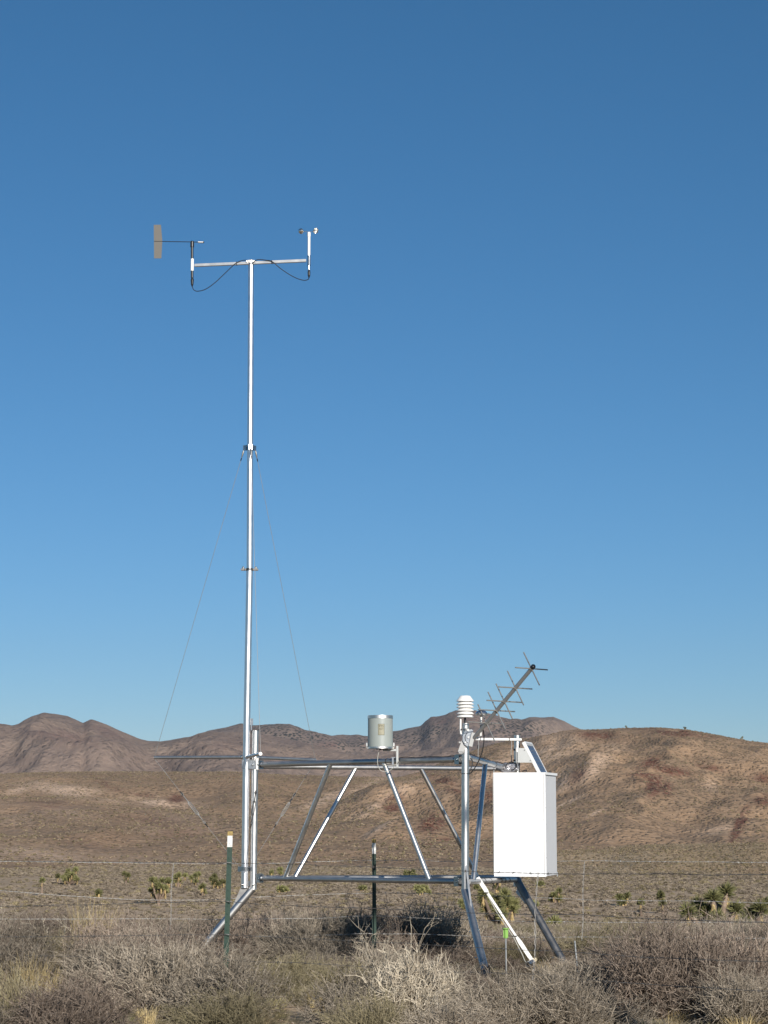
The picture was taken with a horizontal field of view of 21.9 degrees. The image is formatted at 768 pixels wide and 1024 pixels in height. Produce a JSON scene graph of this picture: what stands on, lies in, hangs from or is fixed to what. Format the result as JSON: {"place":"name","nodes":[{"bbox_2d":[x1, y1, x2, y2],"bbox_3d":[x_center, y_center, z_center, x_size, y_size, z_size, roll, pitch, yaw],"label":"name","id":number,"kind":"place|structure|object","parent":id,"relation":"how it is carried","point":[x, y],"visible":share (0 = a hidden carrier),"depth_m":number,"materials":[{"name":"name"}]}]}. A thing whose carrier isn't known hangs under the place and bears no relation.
{"place":"outdoors","nodes":[
{"label":"outdoors","id":0,"kind":"place"},
{"bbox_2d":[0,713,496,776],"bbox_3d":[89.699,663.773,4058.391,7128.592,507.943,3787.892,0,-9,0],"label":"mountains","id":1,"kind":"structure","parent":0,"point":[45,742],"depth_m":3393.17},
{"bbox_2d":[0,772,616,868],"bbox_3d":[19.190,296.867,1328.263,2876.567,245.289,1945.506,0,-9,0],"label":"rolling hill","id":2,"kind":"structure","parent":0,"point":[209,792],"depth_m":628.37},
{"bbox_2d":[0,727,767,877],"bbox_3d":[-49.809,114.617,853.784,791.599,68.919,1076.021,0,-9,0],"label":"hill scrub","id":3,"kind":"object","parent":2,"relation":"on","point":[610,852],"visible":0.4,"depth_m":583.76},
{"bbox_2d":[184,710,578,756],"bbox_3d":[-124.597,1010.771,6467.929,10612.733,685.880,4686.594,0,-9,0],"label":"mountains","id":4,"kind":"structure","parent":0,"point":[442,731],"depth_m":5905.85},
{"bbox_2d":[0,866,767,1023],"bbox_3d":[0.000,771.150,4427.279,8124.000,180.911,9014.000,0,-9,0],"label":"ground","id":5,"kind":"structure","parent":0,"point":[6,881],"depth_m":239.00,"materials":[{"name":"soil"}]},
{"bbox_2d":[0,907,40,960],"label":"desert shrub","id":6,"kind":"object","parent":5,"relation":"on","point":[13,936],"visible":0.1,"depth_m":14.90,"materials":[{"name":"brown plant"}]},
{"bbox_2d":[0,998,46,1023],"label":"desert shrub","id":7,"kind":"object","parent":5,"relation":"on","point":[3,1020],"visible":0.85,"depth_m":11.32,"materials":[{"name":"brown plant"}]},
{"bbox_2d":[0,957,48,1023],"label":"desert shrub","id":8,"kind":"object","parent":5,"relation":"on","point":[10,991],"visible":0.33,"depth_m":11.79,"materials":[{"name":"brown plant"}]},
{"bbox_2d":[0,953,61,992],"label":"grass tuft","id":9,"kind":"object","parent":5,"relation":"on","point":[25,977],"visible":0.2,"depth_m":13.66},
{"bbox_2d":[3,896,62,927],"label":"desert shrub","id":10,"kind":"object","parent":5,"relation":"on","point":[15,918],"visible":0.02,"depth_m":22.91,"materials":[{"name":"brown plant"}]},
{"bbox_2d":[16,960,65,993],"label":"grass tuft","id":11,"kind":"object","parent":5,"relation":"on","point":[47,975],"visible":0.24,"depth_m":13.78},
{"bbox_2d":[2,897,84,942],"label":"desert shrub","id":12,"kind":"object","parent":5,"relation":"on","point":[50,922],"visible":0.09,"depth_m":18.79,"materials":[{"name":"brown plant"}]},
{"bbox_2d":[0,926,88,994],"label":"desert shrub","id":13,"kind":"object","parent":5,"relation":"on","point":[8,958],"visible":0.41,"depth_m":14.18,"materials":[{"name":"brown plant"}]},
{"bbox_2d":[18,925,77,975],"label":"desert shrub","id":14,"kind":"object","parent":5,"relation":"on","point":[56,942],"visible":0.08,"depth_m":16.40,"materials":[{"name":"brown plant"}]},
{"bbox_2d":[0,907,100,980],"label":"desert shrub","id":15,"kind":"object","parent":5,"relation":"on","point":[21,935],"visible":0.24,"depth_m":15.99,"materials":[{"name":"brown plant"}]},
{"bbox_2d":[60,866,79,884],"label":"joshua tree","id":16,"kind":"object","parent":5,"relation":"on","point":[69,877],"visible":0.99,"depth_m":297.00,"materials":[{"name":"green plant"}]},
{"bbox_2d":[32,900,107,940],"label":"desert shrub","id":17,"kind":"object","parent":5,"relation":"on","point":[72,917],"visible":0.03,"depth_m":19.37,"materials":[{"name":"brown plant"}]},
{"bbox_2d":[0,976,148,1023],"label":"desert shrub","id":18,"kind":"object","parent":5,"relation":"on","point":[65,1017],"visible":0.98,"depth_m":11.42,"materials":[{"name":"brown plant"}]},
{"bbox_2d":[1,957,149,1023],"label":"desert shrub","id":19,"kind":"object","parent":5,"relation":"on","point":[104,1005],"visible":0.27,"depth_m":11.85,"materials":[{"name":"brown plant"}]},
{"bbox_2d":[61,893,121,940],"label":"grass tuft","id":20,"kind":"object","parent":5,"relation":"on","point":[77,906],"visible":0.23,"depth_m":17.22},
{"bbox_2d":[54,907,140,955],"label":"desert shrub","id":21,"kind":"object","parent":5,"relation":"on","point":[93,932],"visible":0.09,"depth_m":16.67,"materials":[{"name":"brown plant"}]},
{"bbox_2d":[50,917,148,971],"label":"desert shrub","id":22,"kind":"object","parent":5,"relation":"on","point":[99,938],"visible":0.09,"depth_m":16.08,"materials":[{"name":"brown plant"}]},
{"bbox_2d":[34,924,165,987],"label":"desert shrub","id":23,"kind":"object","parent":5,"relation":"on","point":[88,946],"visible":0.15,"depth_m":14.37,"materials":[{"name":"brown plant"}]},
{"bbox_2d":[47,933,165,997],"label":"desert shrub","id":24,"kind":"object","parent":5,"relation":"on","point":[94,963],"visible":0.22,"depth_m":13.80,"materials":[{"name":"brown plant"}]},
{"bbox_2d":[87,915,192,942],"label":"desert shrub","id":25,"kind":"object","parent":5,"relation":"on","point":[153,933],"visible":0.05,"depth_m":17.07,"materials":[{"name":"brown plant"}]},
{"bbox_2d":[148,876,172,904],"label":"joshua tree","id":26,"kind":"object","parent":5,"relation":"on","point":[157,889],"visible":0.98,"depth_m":226.36,"materials":[{"name":"green plant"}]},
{"bbox_2d":[78,929,251,1021],"bbox_3d":[-1.457,3.104,13.322,1.141,0.585,1.152,-5,-10,30],"label":"desert shrub","id":27,"kind":"object","parent":5,"relation":"on","point":[151,978],"visible":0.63,"depth_m":13.21,"materials":[{"name":"beige plant"}]},
{"bbox_2d":[123,915,230,955],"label":"desert shrub","id":28,"kind":"object","parent":5,"relation":"on","point":[157,933],"visible":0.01,"depth_m":15.93,"materials":[{"name":"brown plant"}]},
{"bbox_2d":[111,909,246,971],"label":"desert shrub","id":29,"kind":"object","parent":5,"relation":"on","point":[176,935],"visible":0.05,"depth_m":14.87,"materials":[{"name":"brown plant"}]},
{"bbox_2d":[114,929,271,1008],"bbox_3d":[-1.319,3.167,13.739,1.106,0.570,1.090,1,-9,-8],"label":"desert shrub","id":30,"kind":"object","parent":5,"relation":"on","point":[200,945],"visible":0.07,"depth_m":13.77,"materials":[{"name":"brown plant"}]},
{"bbox_2d":[171,902,256,951],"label":"desert shrub","id":31,"kind":"object","parent":5,"relation":"on","point":[215,924],"visible":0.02,"depth_m":17.49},
{"bbox_2d":[176,914,269,968],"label":"desert shrub","id":32,"kind":"object","parent":5,"relation":"on","point":[234,938],"visible":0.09,"depth_m":16.91,"materials":[{"name":"brown plant"}]},
{"bbox_2d":[146,940,308,1021],"bbox_3d":[-0.993,3.047,12.775,1.001,0.586,1.056,5,-10,-28],"label":"desert shrub","id":33,"kind":"object","parent":5,"relation":"on","point":[212,978],"visible":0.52,"depth_m":12.69,"materials":[{"name":"brown plant"}]},
{"bbox_2d":[144,979,310,1023],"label":"desert shrub","id":34,"kind":"object","parent":5,"relation":"on","point":[233,1014],"visible":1,"depth_m":11.80,"materials":[{"name":"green plant"}]},
{"bbox_2d":[232,920,282,965],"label":"desert shrub","id":35,"kind":"object","parent":5,"relation":"on","point":[258,934],"visible":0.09,"depth_m":18.18,"materials":[{"name":"brown plant"}]},
{"bbox_2d":[230,900,307,951],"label":"desert shrub","id":36,"kind":"object","parent":5,"relation":"on","point":[266,918],"visible":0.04,"depth_m":18.84,"materials":[{"name":"brown plant"}]},
{"bbox_2d":[247,961,319,998],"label":"desert shrub","id":37,"kind":"object","parent":5,"relation":"on","point":[296,983],"visible":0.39,"depth_m":14.21,"materials":[{"name":"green plant"}]},
{"bbox_2d":[239,949,337,983],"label":"desert shrub","id":38,"kind":"object","parent":5,"relation":"on","point":[288,966],"visible":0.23,"depth_m":15.04,"materials":[{"name":"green plant"}]},
{"bbox_2d":[253,887,350,961],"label":"desert shrub","id":39,"kind":"object","parent":5,"relation":"on","point":[318,925],"visible":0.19,"depth_m":18.24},
{"bbox_2d":[243,917,363,965],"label":"desert shrub","id":40,"kind":"object","parent":5,"relation":"on","point":[287,948],"visible":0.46,"depth_m":17.06,"materials":[{"name":"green plant"}]},
{"bbox_2d":[274,982,348,1005],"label":"desert shrub","id":41,"kind":"object","parent":5,"relation":"on","point":[295,995],"visible":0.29,"depth_m":13.76,"materials":[{"name":"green plant"}]},
{"bbox_2d":[280,946,347,971],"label":"desert shrub","id":42,"kind":"object","parent":5,"relation":"on","point":[320,958],"visible":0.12,"depth_m":16.30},
{"bbox_2d":[270,901,378,958],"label":"desert shrub","id":43,"kind":"object","parent":5,"relation":"on","point":[342,929],"visible":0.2,"depth_m":18.39,"materials":[{"name":"brown plant"}]},
{"bbox_2d":[295,951,379,991],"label":"desert shrub","id":44,"kind":"object","parent":5,"relation":"on","point":[324,974],"visible":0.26,"depth_m":14.50,"materials":[{"name":"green plant"}]},
{"bbox_2d":[285,958,417,1023],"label":"desert shrub","id":45,"kind":"object","parent":5,"relation":"on","point":[329,1003],"visible":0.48,"depth_m":12.28,"materials":[{"name":"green plant"}]},
{"bbox_2d":[307,986,415,1023],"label":"desert shrub","id":46,"kind":"object","parent":5,"relation":"on","point":[375,1016],"visible":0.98,"depth_m":11.31,"materials":[{"name":"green plant"}]},
{"bbox_2d":[318,892,408,940],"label":"desert shrub","id":47,"kind":"object","parent":5,"relation":"on","point":[362,918],"visible":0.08,"depth_m":18.88,"materials":[{"name":"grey plant"}]},
{"bbox_2d":[308,939,443,971],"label":"desert shrub","id":48,"kind":"object","parent":5,"relation":"on","point":[428,959],"visible":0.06,"depth_m":15.73,"materials":[{"name":"brown plant"}]},
{"bbox_2d":[333,932,423,979],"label":"desert shrub","id":49,"kind":"object","parent":5,"relation":"on","point":[374,954],"visible":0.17,"depth_m":15.15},
{"bbox_2d":[346,911,411,957],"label":"desert shrub","id":50,"kind":"object","parent":5,"relation":"on","point":[376,938],"visible":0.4,"depth_m":17.67,"materials":[{"name":"plant"}]},
{"bbox_2d":[202,723,564,979],"bbox_3d":[0.367,2.827,16.365,3.333,2.046,2.779,-7,-11,39],"label":"tripod frame","id":51,"kind":"object","parent":5,"relation":"on","point":[464,880],"visible":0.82,"depth_m":16.05,"materials":[{"name":"metal"}]},
{"bbox_2d":[154,259,315,887],"bbox_3d":[-1.261,0.438,16.603,1.364,5.329,1.310,0,-9,0],"label":"wind mast","id":52,"kind":"object","parent":51,"relation":"attached to","point":[248,764],"visible":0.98,"depth_m":16.67,"materials":[{"name":"metal"}]},
{"bbox_2d":[154,225,203,285],"bbox_3d":[-1.777,-2.218,17.169,0.441,0.553,0.033,0,-9,0],"label":"wind vane","id":53,"kind":"object","parent":52,"relation":"attached to","point":[158,241],"visible":1,"depth_m":17.18,"materials":[{"name":"beige plastic"}]},
{"bbox_2d":[298,228,317,277],"bbox_3d":[-0.648,-2.216,17.058,0.172,0.429,0.154,0,-9,0],"label":"cup anemometer","id":54,"kind":"object","parent":52,"relation":"attached to","point":[301,230],"visible":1,"depth_m":17.03,"materials":[{"name":"white plastic"}]},
{"bbox_2d":[366,715,397,767],"bbox_3d":[-0.013,1.789,15.467,0.251,0.403,0.200,0,-9,0],"label":"rain gauge","id":55,"kind":"object","parent":51,"relation":"attached to","point":[380,732],"visible":1,"depth_m":15.40,"materials":[{"name":"grey paint"}]},
{"bbox_2d":[456,695,473,735],"bbox_3d":[0.620,1.553,15.129,0.134,0.307,0.134,0,-9,0],"label":"radiation shield","id":56,"kind":"object","parent":51,"relation":"attached to","point":[465,706],"visible":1,"depth_m":15.09,"materials":[{"name":"white plastic"}]},
{"bbox_2d":[458,652,547,753],"bbox_3d":[0.878,1.428,14.823,0.354,0.731,0.884,6,-11,-36],"label":"yagi antenna","id":57,"kind":"object","parent":51,"relation":"attached to","point":[469,737],"visible":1,"depth_m":14.85,"materials":[{"name":"grey metal"}]},
{"bbox_2d":[476,877,535,966],"bbox_3d":[0.954,3.178,15.402,0.472,0.686,0.152,0,-9,0],"label":"tripod leg","id":58,"kind":"object","parent":51,"relation":"attached to","point":[519,941],"visible":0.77,"depth_m":15.43,"materials":[{"name":"white metal"}]},
{"bbox_2d":[493,772,557,876],"bbox_3d":[1.212,2.564,16.593,0.494,0.948,0.525,-3,-9,16],"label":"instrument box","id":59,"kind":"object","parent":51,"relation":"attached to","point":[524,826],"visible":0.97,"depth_m":16.36,"materials":[{"name":"white metal"}]},
{"bbox_2d":[493,772,546,876],"bbox_3d":[1.120,2.574,16.351,0.440,0.851,0.035,-2,-9,14],"label":"door","id":60,"kind":"structure","parent":59,"relation":"in","point":[519,798],"depth_m":16.34,"materials":[{"name":"white metal"}]},
{"bbox_2d":[513,741,546,771],"bbox_3d":[1.317,2.228,17.630,0.286,0.367,0.418,-2,-9,15],"label":"solar panel","id":61,"kind":"object","parent":51,"relation":"attached to","point":[527,753],"visible":0.85,"depth_m":17.48,"materials":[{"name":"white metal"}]},
{"bbox_2d":[0,863,767,924],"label":"valley scrub","id":62,"kind":"object","parent":5,"relation":"on","point":[89,875],"visible":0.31,"depth_m":276.83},
{"bbox_2d":[0,831,767,991],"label":"fence","id":63,"kind":"object","parent":5,"relation":"on","point":[227,901],"visible":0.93,"depth_m":13.24,"materials":[{"name":"metal"}]},
{"bbox_2d":[0,839,767,950],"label":"fence","id":64,"kind":"object","parent":5,"relation":"on","point":[374,860],"visible":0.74,"depth_m":17.43,"materials":[{"name":"metal"}]},
{"bbox_2d":[4,920,766,940],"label":"desert scrub","id":65,"kind":"object","parent":5,"relation":"on","point":[526,929],"visible":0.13,"depth_m":49.85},
{"bbox_2d":[337,912,435,959],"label":"desert shrub","id":66,"kind":"object","parent":5,"relation":"on","point":[404,941],"visible":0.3,"depth_m":17.99,"materials":[{"name":"brown plant"}]},
{"bbox_2d":[336,912,441,994],"bbox_3d":[0.011,3.083,13.537,0.824,0.675,0.601,1,-9,-9],"label":"desert shrub","id":67,"kind":"object","parent":5,"relation":"on","point":[387,954],"visible":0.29,"depth_m":13.63,"materials":[{"name":"plant"}]},
{"bbox_2d":[27,944,763,1023],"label":"dry grass","id":68,"kind":"structure","parent":5,"relation":"on","point":[669,1019],"depth_m":12.54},
{"bbox_2d":[336,894,467,961],"bbox_3d":[0.190,3.934,18.521,1.364,0.837,1.475,-7,-11,39],"label":"desert shrub","id":69,"kind":"object","parent":5,"relation":"on","point":[405,926],"visible":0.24,"depth_m":18.47,"materials":[{"name":"brown plant"}]},
{"bbox_2d":[336,935,472,1021],"bbox_3d":[0.141,3.058,12.428,0.966,0.824,0.907,8,-12,-42],"label":"desert shrub","id":70,"kind":"object","parent":5,"relation":"on","point":[419,988],"visible":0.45,"depth_m":12.30,"materials":[{"name":"beige plant"}]},
{"bbox_2d":[358,946,468,981],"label":"desert shrub","id":71,"kind":"object","parent":5,"relation":"on","point":[435,961],"visible":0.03,"depth_m":14.57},
{"bbox_2d":[412,883,431,895],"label":"joshua tree","id":72,"kind":"object","parent":5,"relation":"on","point":[421,888],"visible":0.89,"depth_m":257.40,"materials":[{"name":"green plant"}]},
{"bbox_2d":[367,892,499,957],"bbox_3d":[0.489,3.993,18.864,1.373,0.739,1.389,-1,-9,4],"label":"desert shrub","id":73,"kind":"object","parent":5,"relation":"on","point":[456,921],"visible":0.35,"depth_m":18.73,"materials":[{"name":"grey plant"}]},
{"bbox_2d":[402,957,491,1014],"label":"desert shrub","id":74,"kind":"object","parent":5,"relation":"on","point":[458,978],"visible":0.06,"depth_m":12.56,"materials":[{"name":"brown plant"}]},
{"bbox_2d":[381,983,527,1023],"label":"desert shrub","id":75,"kind":"object","parent":5,"relation":"on","point":[439,1017],"visible":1,"depth_m":11.14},
{"bbox_2d":[400,948,521,999],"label":"desert shrub","id":76,"kind":"object","parent":5,"relation":"on","point":[474,976],"visible":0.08,"depth_m":13.12,"materials":[{"name":"brown plant"}]},
{"bbox_2d":[421,937,524,976],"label":"desert shrub","id":77,"kind":"object","parent":5,"relation":"on","point":[463,958],"visible":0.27,"depth_m":16.59,"materials":[{"name":"grey plant"}]},
{"bbox_2d":[442,924,524,954],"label":"desert shrub","id":78,"kind":"object","parent":5,"relation":"on","point":[494,940],"visible":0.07,"depth_m":18.73,"materials":[{"name":"grey plant"}]},
{"bbox_2d":[444,958,536,992],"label":"desert shrub","id":79,"kind":"object","parent":5,"relation":"on","point":[497,972],"visible":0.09,"depth_m":14.22,"materials":[{"name":"brown plant"}]},
{"bbox_2d":[476,887,520,925],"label":"joshua tree","id":80,"kind":"object","parent":5,"relation":"on","point":[506,905],"visible":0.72,"depth_m":93.21,"materials":[{"name":"green plant"}]},
{"bbox_2d":[431,951,566,1023],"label":"desert shrub","id":81,"kind":"object","parent":5,"relation":"on","point":[496,1001],"visible":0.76,"depth_m":11.64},
{"bbox_2d":[461,954,551,978],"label":"desert shrub","id":82,"kind":"object","parent":5,"relation":"on","point":[519,966],"visible":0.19,"depth_m":16.44,"materials":[{"name":"brown plant"}]},
{"bbox_2d":[471,935,558,972],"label":"desert shrub","id":83,"kind":"object","parent":5,"relation":"on","point":[513,953],"visible":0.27,"depth_m":17.18,"materials":[{"name":"grey plant"}]},
{"bbox_2d":[493,934,580,966],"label":"desert shrub","id":84,"kind":"object","parent":5,"relation":"on","point":[551,954],"visible":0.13,"depth_m":17.57,"materials":[{"name":"brown plant"}]},
{"bbox_2d":[502,959,600,1023],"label":"desert shrub","id":85,"kind":"object","parent":5,"relation":"on","point":[533,987],"visible":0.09,"depth_m":12.21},
{"bbox_2d":[521,954,602,984],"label":"desert shrub","id":86,"kind":"object","parent":5,"relation":"on","point":[567,967],"visible":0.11,"depth_m":15.01,"materials":[{"name":"grey plant"}]},
{"bbox_2d":[507,948,639,1023],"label":"desert shrub","id":87,"kind":"object","parent":5,"relation":"on","point":[571,1009],"visible":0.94,"depth_m":11.73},
{"bbox_2d":[545,945,613,994],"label":"desert shrub","id":88,"kind":"object","parent":5,"relation":"on","point":[584,970],"visible":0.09,"depth_m":14.06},
{"bbox_2d":[542,926,624,958],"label":"desert shrub","id":89,"kind":"object","parent":5,"relation":"on","point":[569,944],"visible":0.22,"depth_m":18.02,"materials":[{"name":"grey plant"}]},
{"bbox_2d":[570,927,656,964],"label":"desert shrub","id":90,"kind":"object","parent":5,"relation":"on","point":[606,947],"visible":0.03,"depth_m":15.42,"materials":[{"name":"brown plant"}]},
{"bbox_2d":[568,911,663,948],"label":"desert shrub","id":91,"kind":"object","parent":5,"relation":"on","point":[606,926],"visible":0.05,"depth_m":18.27,"materials":[{"name":"brown plant"}]},
{"bbox_2d":[579,923,661,955],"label":"desert shrub","id":92,"kind":"object","parent":5,"relation":"on","point":[625,931],"visible":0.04,"depth_m":17.49,"materials":[{"name":"brown plant"}]},
{"bbox_2d":[575,983,669,1023],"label":"desert shrub","id":93,"kind":"object","parent":5,"relation":"on","point":[634,1014],"visible":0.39,"depth_m":12.20,"materials":[{"name":"brown plant"}]},
{"bbox_2d":[615,890,631,905],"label":"joshua tree","id":94,"kind":"object","parent":5,"relation":"on","point":[625,896],"visible":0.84,"depth_m":226.37,"materials":[{"name":"green plant"}]},
{"bbox_2d":[555,921,699,1022],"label":"desert shrub","id":95,"kind":"object","parent":5,"relation":"on","point":[619,976],"visible":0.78,"depth_m":12.51,"materials":[{"name":"grey plant"}]},
{"bbox_2d":[569,896,727,1005],"bbox_3d":[1.851,3.043,13.570,1.269,0.819,1.432,-1,-9,6],"label":"desert shrub","id":96,"kind":"object","parent":5,"relation":"on","point":[647,936],"visible":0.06,"depth_m":13.55,"materials":[{"name":"brown plant"}]},
{"bbox_2d":[576,894,767,1021],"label":"desert shrub","id":97,"kind":"object","parent":5,"relation":"on","point":[698,953],"visible":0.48,"depth_m":12.78,"materials":[{"name":"brown plant"}]},
{"bbox_2d":[643,917,746,947],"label":"desert shrub","id":98,"kind":"object","parent":5,"relation":"on","point":[697,928],"visible":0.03,"depth_m":17.04,"materials":[{"name":"brown plant"}]},
{"bbox_2d":[676,878,745,925],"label":"joshua tree","id":99,"kind":"object","parent":5,"relation":"on","point":[724,892],"visible":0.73,"depth_m":58.98,"materials":[{"name":"green plant"}]},
{"bbox_2d":[669,951,767,1023],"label":"desert shrub","id":100,"kind":"object","parent":5,"relation":"on","point":[731,1005],"visible":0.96,"depth_m":12.08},
{"bbox_2d":[676,903,767,984],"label":"desert shrub","id":101,"kind":"object","parent":5,"relation":"on","point":[762,953],"visible":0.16,"depth_m":13.25,"materials":[{"name":"brown plant"}]},
{"bbox_2d":[695,909,766,944],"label":"desert shrub","id":102,"kind":"object","parent":5,"relation":"on","point":[736,928],"visible":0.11,"depth_m":17.95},
{"bbox_2d":[734,897,767,924],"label":"joshua tree","id":103,"kind":"object","parent":5,"relation":"on","point":[755,908],"visible":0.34,"depth_m":56.87,"materials":[{"name":"green plant"}]},
{"bbox_2d":[0,0,767,742],"label":"sky","id":104,"kind":"structure","parent":0,"point":[512,400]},
{"bbox_2d":[324,728,767,845],"bbox_3d":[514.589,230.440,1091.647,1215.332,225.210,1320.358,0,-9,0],"label":"hill","id":105,"kind":"structure","parent":0,"point":[645,831],"depth_m":687.13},
{"bbox_2d":[557,843,767,876],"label":"slope apron","id":106,"kind":"object","parent":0,"point":[613,861],"visible":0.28,"depth_m":438.13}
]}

